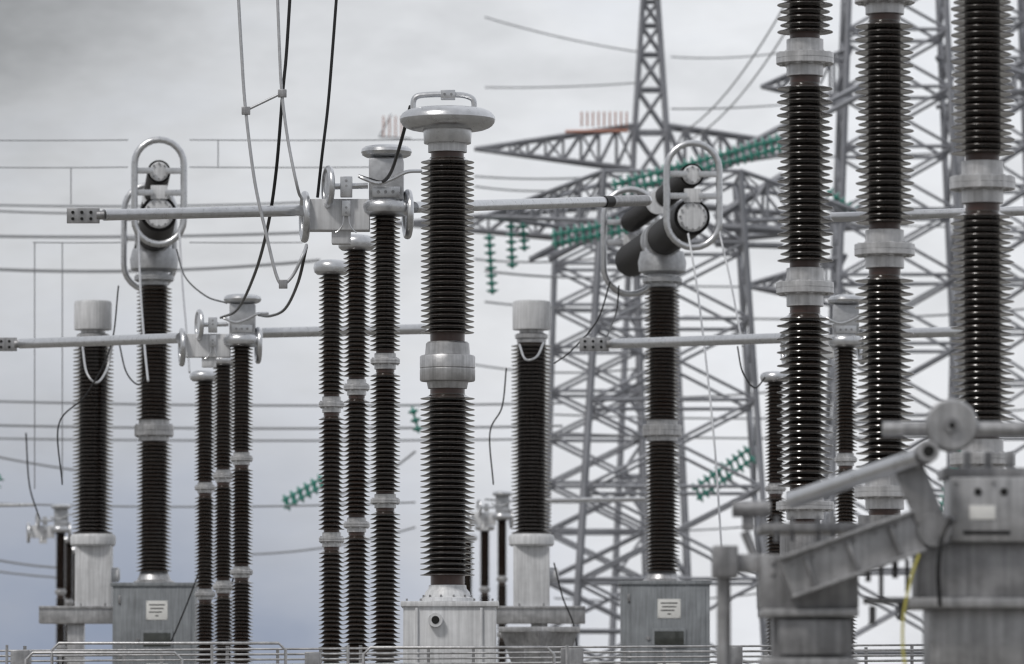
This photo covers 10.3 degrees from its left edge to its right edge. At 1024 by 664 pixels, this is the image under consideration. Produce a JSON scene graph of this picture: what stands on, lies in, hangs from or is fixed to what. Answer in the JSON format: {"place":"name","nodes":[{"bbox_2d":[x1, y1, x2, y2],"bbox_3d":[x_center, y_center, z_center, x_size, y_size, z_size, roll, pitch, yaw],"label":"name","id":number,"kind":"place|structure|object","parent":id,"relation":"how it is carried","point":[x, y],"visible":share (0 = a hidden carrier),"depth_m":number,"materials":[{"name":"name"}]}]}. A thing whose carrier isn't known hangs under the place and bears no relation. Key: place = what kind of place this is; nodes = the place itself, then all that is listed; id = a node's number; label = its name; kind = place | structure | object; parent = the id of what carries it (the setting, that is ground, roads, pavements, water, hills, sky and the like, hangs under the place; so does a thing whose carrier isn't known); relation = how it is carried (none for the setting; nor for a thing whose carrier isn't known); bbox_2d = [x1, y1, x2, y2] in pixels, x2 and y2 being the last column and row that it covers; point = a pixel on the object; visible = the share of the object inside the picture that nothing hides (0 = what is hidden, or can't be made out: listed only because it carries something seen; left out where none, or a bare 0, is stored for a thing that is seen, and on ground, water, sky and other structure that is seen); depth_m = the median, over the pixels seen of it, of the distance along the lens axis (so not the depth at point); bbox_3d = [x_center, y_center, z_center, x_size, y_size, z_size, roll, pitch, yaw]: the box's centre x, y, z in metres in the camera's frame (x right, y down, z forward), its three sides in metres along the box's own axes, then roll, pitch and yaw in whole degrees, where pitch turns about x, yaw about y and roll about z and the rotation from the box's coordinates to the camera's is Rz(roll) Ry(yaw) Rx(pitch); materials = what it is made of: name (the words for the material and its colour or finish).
{"place":"outdoors","nodes":[
{"label":"outdoors","id":0,"kind":"place"},
{"bbox_2d":[400,90,498,662],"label":"current transformer","id":1,"kind":"object","parent":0,"point":[447,609],"visible":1,"depth_m":39.94,"materials":[{"name":"black ceramic"}]},
{"bbox_2d":[0,0,1023,663],"label":"sky","id":2,"kind":"structure","parent":0,"point":[136,71],"materials":[{"name":"grey"}]},
{"bbox_2d":[379,0,868,660],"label":"tall pylon","id":3,"kind":"object","parent":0,"point":[637,132],"visible":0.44,"depth_m":230.60,"materials":[{"name":"metal"}]},
{"bbox_2d":[580,294,962,657],"bbox_3d":[2.960,2.806,59.183,2.960,6.059,4.753,3,-5,-33],"label":"disconnector","id":4,"kind":"object","parent":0,"point":[845,326],"visible":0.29,"depth_m":57.39,"materials":[{"name":"metal"}]},
{"bbox_2d":[776,0,1023,553],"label":"disconnector posts","id":5,"kind":"object","parent":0,"point":[982,183],"visible":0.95,"depth_m":32.54,"materials":[{"name":"brown ceramic"}]},
{"label":"gravel ground","id":6,"kind":"object","parent":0,"visible":0},
{"bbox_2d":[0,503,74,663],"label":"disconnector","id":7,"kind":"object","parent":6,"relation":"on","point":[65,591],"visible":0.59,"depth_m":106.95,"materials":[{"name":"metal"}]},
{"bbox_2d":[39,299,119,663],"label":"voltage transformer","id":8,"kind":"object","parent":6,"relation":"on","point":[93,542],"visible":0.94,"depth_m":68.88,"materials":[{"name":"black ceramic"}]},
{"bbox_2d":[110,136,198,663],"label":"breaker pole","id":9,"kind":"object","parent":6,"relation":"on","point":[149,603],"visible":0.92,"depth_m":68.33,"materials":[{"name":"ceramic"}]},
{"bbox_2d":[0,294,426,663],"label":"disconnector","id":10,"kind":"object","parent":6,"relation":"on","point":[213,351],"visible":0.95,"depth_m":58.13,"materials":[{"name":"metal"}]},
{"bbox_2d":[67,144,651,662],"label":"disconnector","id":11,"kind":"object","parent":6,"relation":"on","point":[387,204],"visible":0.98,"depth_m":42.16,"materials":[{"name":"metal"}]},
{"bbox_2d":[601,195,650,207],"bbox_3d":[0.912,-1.052,45.731,0.106,0.167,0.796,-2,-4,27],"label":"tube contact band","id":12,"kind":"object","parent":11,"relation":"attached to","point":[628,200],"visible":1,"depth_m":45.69,"materials":[{"name":"silver metal"}]},
{"bbox_2d":[0,642,922,663],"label":"railing","id":13,"kind":"object","parent":6,"relation":"on","point":[571,654],"visible":0.92,"depth_m":35.94,"materials":[{"name":"metal"}]},
{"bbox_2d":[0,81,960,663],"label":"gantry lattice","id":14,"kind":"object","parent":6,"relation":"on","point":[740,245],"visible":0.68,"depth_m":149.41,"materials":[{"name":"metal"}]},
{"bbox_2d":[0,1,1023,601],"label":"overhead conductors","id":15,"kind":"object","parent":14,"relation":"hanging from","point":[34,401],"visible":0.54,"depth_m":170.50,"materials":[{"name":"metal"}]},
{"bbox_2d":[25,0,764,645],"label":"leads and droppers","id":16,"kind":"object","parent":15,"relation":"hanging from","point":[281,94],"visible":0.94,"depth_m":43.14,"materials":[{"name":"metal"}]},
{"bbox_2d":[496,299,584,661],"bbox_3d":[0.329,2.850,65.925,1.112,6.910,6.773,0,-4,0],"label":"voltage transformer","id":17,"kind":"object","parent":6,"relation":"on","point":[531,540],"visible":0.97,"depth_m":68.86,"materials":[{"name":"black ceramic"}]},
{"bbox_2d":[464,491,644,661],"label":"disconnector","id":18,"kind":"object","parent":6,"relation":"on","point":[484,522],"visible":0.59,"depth_m":106.98,"materials":[{"name":"metal"}]},
{"bbox_2d":[545,222,649,660],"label":"gantry column","id":19,"kind":"structure","parent":6,"relation":"on","point":[557,530],"depth_m":189.04,"materials":[{"name":"metal"}]},
{"bbox_2d":[601,140,722,663],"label":"breaker pole","id":20,"kind":"object","parent":6,"relation":"on","point":[662,604],"visible":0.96,"depth_m":66.83,"materials":[{"name":"ceramic"}]},
{"bbox_2d":[711,399,1023,663],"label":"switch","id":21,"kind":"object","parent":6,"relation":"on","point":[964,549],"visible":1,"depth_m":21.04,"materials":[{"name":"grey metal"}]},
{"bbox_2d":[751,0,1023,654],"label":"pylon","id":22,"kind":"object","parent":6,"relation":"on","point":[844,147],"visible":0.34,"depth_m":184.81,"materials":[{"name":"metal"}]},
{"bbox_2d":[946,0,1023,467],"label":"pylon","id":23,"kind":"object","parent":6,"relation":"on","point":[1019,64],"visible":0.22,"depth_m":211.07,"materials":[{"name":"metal"}]}
]}

